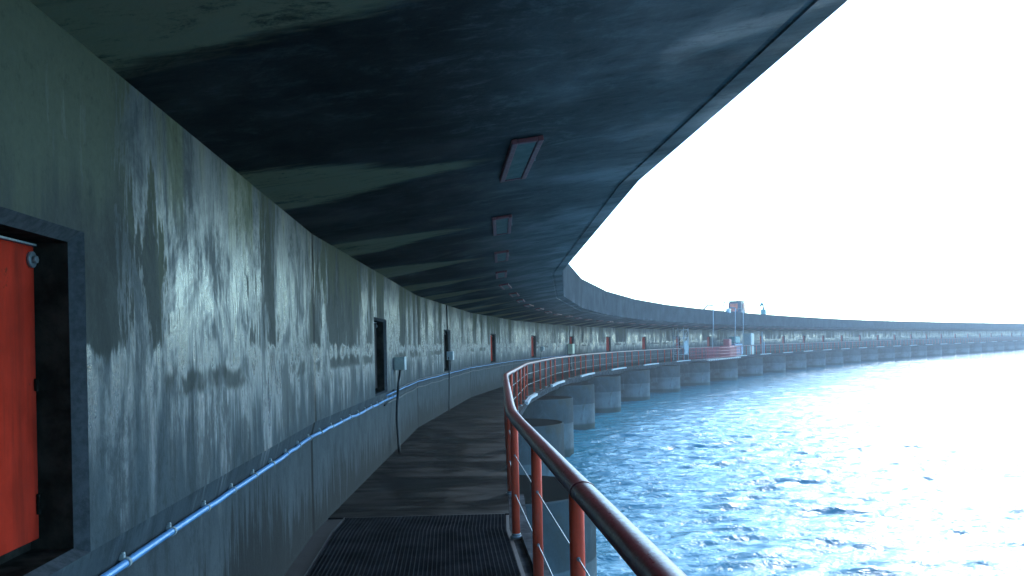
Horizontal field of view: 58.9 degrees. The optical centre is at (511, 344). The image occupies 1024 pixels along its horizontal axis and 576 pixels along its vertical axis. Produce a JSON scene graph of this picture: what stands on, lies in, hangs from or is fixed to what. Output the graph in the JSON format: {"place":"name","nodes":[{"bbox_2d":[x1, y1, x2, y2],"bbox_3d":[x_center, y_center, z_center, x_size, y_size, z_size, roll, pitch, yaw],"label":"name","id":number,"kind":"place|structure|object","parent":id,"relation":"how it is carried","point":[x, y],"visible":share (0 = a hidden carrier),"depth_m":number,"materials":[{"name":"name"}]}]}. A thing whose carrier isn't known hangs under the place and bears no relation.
{"place":"outdoors","nodes":[
{"label":"outdoors","id":0,"kind":"place"},
{"bbox_2d":[565,349,1023,575],"bbox_3d":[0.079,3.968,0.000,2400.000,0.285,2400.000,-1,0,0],"label":"water","id":1,"kind":"structure","parent":0,"point":[912,466],"depth_m":27.35,"materials":[{"name":"teal liquid"}]},
{"bbox_2d":[0,0,1023,575],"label":"dam wall","id":2,"kind":"structure","parent":1,"relation":"in","point":[188,322],"depth_m":4.03,"materials":[{"name":"concrete"}]},
{"bbox_2d":[0,235,40,555],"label":"hatch door","id":3,"kind":"structure","parent":2,"relation":"in","point":[20,499],"depth_m":2.80,"materials":[{"name":"red paint"}]},
{"bbox_2d":[100,395,395,575],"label":"blue pipe","id":4,"kind":"object","parent":2,"relation":"attached to","point":[124,562],"visible":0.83,"depth_m":4.46,"materials":[{"name":"plastic"}]},
{"bbox_2d":[374,322,377,387],"bbox_3d":[-1.961,0.161,12.609,0.050,0.950,1.190,-1,0,-1],"label":"hatch door","id":5,"kind":"structure","parent":2,"relation":"in","point":[375,325],"depth_m":13.09,"materials":[{"name":"metal"}]},
{"bbox_2d":[394,357,406,369],"bbox_3d":[-1.751,0.321,14.233,0.164,0.249,0.268,-1,0,-1],"label":"junction box","id":6,"kind":"object","parent":2,"relation":"attached to","point":[399,363],"visible":1,"depth_m":14.10,"materials":[{"name":"grey plastic"}]},
{"bbox_2d":[395,370,400,453],"bbox_3d":[-1.751,1.031,14.026,0.078,1.296,0.304,-1,0,0],"label":"drop cable","id":7,"kind":"object","parent":6,"relation":"hanging from","point":[396,416],"visible":1,"depth_m":13.93,"materials":[{"name":"black rubber"}]},
{"bbox_2d":[444,332,445,368],"bbox_3d":[-1.770,0.157,22.890,0.050,0.950,1.190,-1,0,3],"label":"hatch door","id":8,"kind":"structure","parent":2,"relation":"in","point":[444,332],"depth_m":23.37,"materials":[{"name":"metal"}]},
{"bbox_2d":[447,351,453,361],"bbox_3d":[-1.548,0.307,22.802,0.154,0.259,0.248,-1,0,3],"label":"junction box","id":9,"kind":"object","parent":2,"relation":"attached to","point":[450,354],"visible":0.95,"depth_m":22.68,"materials":[{"name":"grey plastic"}]},
{"bbox_2d":[386,355,568,395],"bbox_3d":[8.377,0.549,57.844,6.775,0.033,91.244,-1,0,17],"label":"wall cable","id":10,"kind":"object","parent":2,"relation":"attached to","point":[457,371],"depth_m":23.78,"materials":[{"name":"blue plastic"}]},
{"bbox_2d":[490,335,492,360],"bbox_3d":[-0.821,0.138,33.129,0.050,0.950,1.190,-1,0,8],"label":"hatch door","id":11,"kind":"structure","parent":2,"relation":"in","point":[491,336],"depth_m":33.55,"materials":[{"name":"red paint"}]},
{"bbox_2d":[392,352,600,390],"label":"wall cable","id":12,"kind":"object","parent":2,"relation":"attached to","point":[472,366],"depth_m":25.13,"materials":[{"name":"blue rubber"}]},
{"bbox_2d":[29,0,1023,330],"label":"bridge deck","id":13,"kind":"structure","parent":2,"relation":"on","point":[377,134],"depth_m":4.63,"materials":[{"name":"concrete"}]},
{"bbox_2d":[446,305,449,410],"bbox_3d":[-1.593,0.343,22.756,0.053,2.663,0.155,-1,0,-16],"label":"drop cable","id":14,"kind":"object","parent":13,"relation":"hanging from","point":[448,360],"visible":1,"depth_m":22.75,"materials":[{"name":"black rubber"}]},
{"bbox_2d":[494,250,508,262],"bbox_3d":[-0.144,-1.248,12.928,0.212,0.033,1.300,-10,0,-1],"label":"ceiling lamp","id":15,"kind":"object","parent":13,"relation":"attached to","point":[501,256],"visible":1,"depth_m":12.74,"materials":[{"name":"metal"}]},
{"bbox_2d":[496,270,506,278],"bbox_3d":[-0.186,-1.248,16.289,0.212,0.033,1.300,-9,0,-1],"label":"ceiling lamp","id":16,"kind":"object","parent":13,"relation":"attached to","point":[501,274],"visible":1,"depth_m":16.11,"materials":[{"name":"metal"}]},
{"bbox_2d":[492,214,511,235],"bbox_3d":[-0.101,-1.249,9.566,0.212,0.033,1.300,-9,0,-1],"label":"ceiling lamp","id":17,"kind":"object","parent":13,"relation":"attached to","point":[501,225],"visible":1,"depth_m":9.40,"materials":[{"name":"metal"}]},
{"bbox_2d":[499,283,511,289],"bbox_3d":[-0.135,-1.248,19.646,0.212,0.032,1.300,-9,-1,3],"label":"ceiling lamp","id":18,"kind":"object","parent":13,"relation":"attached to","point":[505,286],"visible":1,"depth_m":19.48,"materials":[{"name":"metal"}]},
{"bbox_2d":[509,292,518,296],"bbox_3d":[0.063,-1.252,22.997,0.212,0.032,1.300,-9,-1,3],"label":"ceiling lamp","id":19,"kind":"object","parent":13,"relation":"attached to","point":[515,294],"visible":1,"depth_m":22.74,"materials":[{"name":"metal"}]},
{"bbox_2d":[499,135,543,182],"bbox_3d":[0.056,-1.252,6.205,0.212,0.032,1.300,-9,1,-4],"label":"ceiling lamp","id":20,"kind":"object","parent":13,"relation":"attached to","point":[520,159],"visible":1,"depth_m":6.04,"materials":[{"name":"metal"}]},
{"bbox_2d":[727,301,745,312],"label":"crane cabin","id":21,"kind":"object","parent":13,"relation":"on","point":[738,304],"visible":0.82,"depth_m":93.02,"materials":[{"name":"metal"}]},
{"bbox_2d":[760,302,765,313],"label":"davit crane","id":22,"kind":"object","parent":13,"relation":"on","point":[763,310],"visible":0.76,"depth_m":100.32,"materials":[{"name":"teal paint"}]},
{"bbox_2d":[531,336,533,355],"bbox_3d":[0.903,0.104,43.266,0.050,0.950,1.190,-1,0,12],"label":"hatch door","id":23,"kind":"structure","parent":2,"relation":"in","point":[532,337],"depth_m":43.60,"materials":[{"name":"red paint"}]},
{"bbox_2d":[384,349,694,405],"bbox_3d":[6.360,0.706,53.022,5.722,0.051,81.414,-1,0,16],"label":"pipe","id":24,"kind":"object","parent":2,"relation":"attached to","point":[479,370],"depth_m":23.98,"materials":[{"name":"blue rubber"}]},
{"bbox_2d":[568,344,574,353],"bbox_3d":[3.426,0.283,52.406,0.274,0.609,0.528,-1,0,16],"label":"wall cabinet","id":25,"kind":"object","parent":2,"relation":"attached to","point":[571,348],"depth_m":52.17,"materials":[{"name":"white metal"}]},
{"bbox_2d":[606,337,608,350],"bbox_3d":[6.566,-0.005,63.022,0.025,0.943,1.190,-1,0,21],"label":"hatch door","id":26,"kind":"structure","parent":2,"relation":"in","point":[607,338],"depth_m":63.24,"materials":[{"name":"red paint"}]},
{"bbox_2d":[642,337,644,348],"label":"hatch door","id":27,"kind":"structure","parent":2,"relation":"in","point":[643,338],"depth_m":72.74,"materials":[{"name":"red paint"}]},
{"bbox_2d":[284,340,1023,575],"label":"walkway","id":28,"kind":"structure","parent":2,"relation":"attached to","point":[433,498],"depth_m":9.23,"materials":[{"name":"concrete"}]},
{"bbox_2d":[673,328,688,359],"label":"scaffold tower","id":29,"kind":"structure","parent":28,"relation":"on","point":[686,347],"depth_m":77.16,"materials":[{"name":"grey metal"}]},
{"bbox_2d":[691,339,740,360],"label":"work platform","id":30,"kind":"structure","parent":28,"relation":"attached to","point":[727,350],"depth_m":84.76,"materials":[{"name":"metal"}]},
{"bbox_2d":[703,305,713,348],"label":"hoist","id":31,"kind":"object","parent":30,"relation":"attached to","point":[713,320],"visible":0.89,"depth_m":80.46,"materials":[{"name":"white paint"}]},
{"bbox_2d":[729,307,735,347],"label":"hoist","id":32,"kind":"object","parent":30,"relation":"attached to","point":[735,322],"visible":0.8,"depth_m":87.68,"materials":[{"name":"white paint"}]},
{"bbox_2d":[734,308,743,346],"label":"hoist","id":33,"kind":"object","parent":30,"relation":"attached to","point":[743,322],"visible":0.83,"depth_m":90.37,"materials":[{"name":"white paint"}]},
{"bbox_2d":[729,336,742,354],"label":"generator","id":34,"kind":"object","parent":28,"relation":"on","point":[737,339],"visible":0.54,"depth_m":94.38,"materials":[{"name":"teal paint"}]},
{"bbox_2d":[743,333,753,354],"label":"sheeted stack","id":35,"kind":"object","parent":28,"relation":"on","point":[748,338],"visible":0.88,"depth_m":98.85,"materials":[{"name":"grey plastic"}]},
{"bbox_2d":[761,332,762,353],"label":"marker pole","id":36,"kind":"object","parent":28,"relation":"on","point":[762,341],"visible":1,"depth_m":102.34,"materials":[{"name":"white metal"}]},
{"bbox_2d":[503,336,1023,575],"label":"guard railing","id":37,"kind":"object","parent":28,"relation":"on","point":[639,552],"visible":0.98,"depth_m":4.82,"materials":[{"name":"red metal"}]},
{"bbox_2d":[518,418,563,476],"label":"concrete pier","id":38,"kind":"structure","parent":1,"relation":"in","point":[550,431],"depth_m":21.38,"materials":[{"name":"grey concrete"}]},
{"bbox_2d":[522,396,573,457],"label":"concrete pier","id":39,"kind":"structure","parent":1,"relation":"in","point":[559,408],"depth_m":31.46,"materials":[{"name":"grey concrete"}]},
{"bbox_2d":[519,475,596,575],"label":"concrete pier","id":40,"kind":"structure","parent":1,"relation":"in","point":[556,546],"depth_m":11.19,"materials":[{"name":"grey concrete"}]},
{"bbox_2d":[543,383,594,429],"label":"concrete pier","id":41,"kind":"structure","parent":1,"relation":"in","point":[581,395],"depth_m":41.34,"materials":[{"name":"grey concrete"}]},
{"bbox_2d":[578,375,620,412],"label":"concrete pier","id":42,"kind":"structure","parent":1,"relation":"in","point":[607,393],"depth_m":51.12,"materials":[{"name":"grey concrete"}]},
{"bbox_2d":[613,370,649,400],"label":"concrete pier","id":43,"kind":"structure","parent":1,"relation":"in","point":[635,385],"depth_m":60.79,"materials":[{"name":"grey concrete"}]},
{"bbox_2d":[646,365,679,391],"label":"concrete pier","id":44,"kind":"structure","parent":1,"relation":"in","point":[665,378],"depth_m":70.27,"materials":[{"name":"grey concrete"}]},
{"bbox_2d":[679,362,709,385],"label":"concrete pier","id":45,"kind":"structure","parent":1,"relation":"in","point":[694,373],"depth_m":79.54,"materials":[{"name":"grey concrete"}]},
{"bbox_2d":[710,359,737,380],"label":"concrete pier","id":46,"kind":"structure","parent":1,"relation":"in","point":[726,369],"depth_m":88.62,"materials":[{"name":"grey concrete"}]},
{"bbox_2d":[737,357,762,376],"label":"concrete pier","id":47,"kind":"structure","parent":1,"relation":"in","point":[750,366],"depth_m":97.59,"materials":[{"name":"grey concrete"}]},
{"bbox_2d":[763,355,785,372],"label":"concrete pier","id":48,"kind":"structure","parent":1,"relation":"in","point":[774,363],"depth_m":106.44,"materials":[{"name":"grey concrete"}]},
{"bbox_2d":[785,353,805,369],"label":"concrete pier","id":49,"kind":"structure","parent":1,"relation":"in","point":[795,361],"depth_m":115.20,"materials":[{"name":"grey concrete"}]},
{"bbox_2d":[806,352,825,366],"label":"concrete pier","id":50,"kind":"structure","parent":1,"relation":"in","point":[815,359],"depth_m":123.88,"materials":[{"name":"grey concrete"}]},
{"bbox_2d":[825,351,843,364],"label":"concrete pier","id":51,"kind":"structure","parent":1,"relation":"in","point":[833,357],"depth_m":132.46,"materials":[{"name":"grey concrete"}]},
{"bbox_2d":[843,350,860,362],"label":"concrete pier","id":52,"kind":"structure","parent":1,"relation":"in","point":[851,356],"depth_m":140.91,"materials":[{"name":"grey concrete"}]},
{"bbox_2d":[861,349,877,360],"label":"concrete pier","id":53,"kind":"structure","parent":1,"relation":"in","point":[869,354],"depth_m":149.24,"materials":[{"name":"grey concrete"}]},
{"bbox_2d":[878,348,894,359],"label":"concrete pier","id":54,"kind":"structure","parent":1,"relation":"in","point":[886,354],"depth_m":157.39,"materials":[{"name":"grey concrete"}]},
{"bbox_2d":[895,347,910,357],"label":"concrete pier","id":55,"kind":"structure","parent":1,"relation":"in","point":[902,352],"depth_m":165.37,"materials":[{"name":"grey concrete"}]},
{"bbox_2d":[911,346,926,356],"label":"concrete pier","id":56,"kind":"structure","parent":1,"relation":"in","point":[919,351],"depth_m":173.32,"materials":[{"name":"grey concrete"}]},
{"bbox_2d":[927,345,941,355],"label":"concrete pier","id":57,"kind":"structure","parent":1,"relation":"in","point":[935,350],"depth_m":181.21,"materials":[{"name":"grey concrete"}]},
{"bbox_2d":[942,345,955,354],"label":"concrete pier","id":58,"kind":"structure","parent":1,"relation":"in","point":[949,350],"depth_m":188.99,"materials":[{"name":"grey concrete"}]},
{"bbox_2d":[956,344,968,353],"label":"concrete pier","id":59,"kind":"structure","parent":1,"relation":"in","point":[962,348],"depth_m":196.82,"materials":[{"name":"grey concrete"}]},
{"bbox_2d":[969,343,981,352],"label":"concrete pier","id":60,"kind":"structure","parent":1,"relation":"in","point":[975,348],"depth_m":204.58,"materials":[{"name":"grey concrete"}]},
{"bbox_2d":[982,343,992,351],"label":"concrete pier","id":61,"kind":"structure","parent":1,"relation":"in","point":[987,347],"depth_m":212.31,"materials":[{"name":"grey concrete"}]},
{"bbox_2d":[993,342,1003,350],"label":"concrete pier","id":62,"kind":"structure","parent":1,"relation":"in","point":[999,346],"depth_m":220.08,"materials":[{"name":"grey concrete"}]},
{"bbox_2d":[1004,342,1014,349],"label":"concrete pier","id":63,"kind":"structure","parent":1,"relation":"in","point":[1008,345],"depth_m":227.75,"materials":[{"name":"grey concrete"}]},
{"bbox_2d":[1014,342,1023,348],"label":"concrete pier","id":64,"kind":"structure","parent":1,"relation":"in","point":[1018,345],"depth_m":235.47,"materials":[{"name":"grey concrete"}]},
{"bbox_2d":[569,0,1023,323],"label":"sky","id":65,"kind":"structure","parent":0,"point":[874,170],"materials":[{"name":"white"}]}
]}

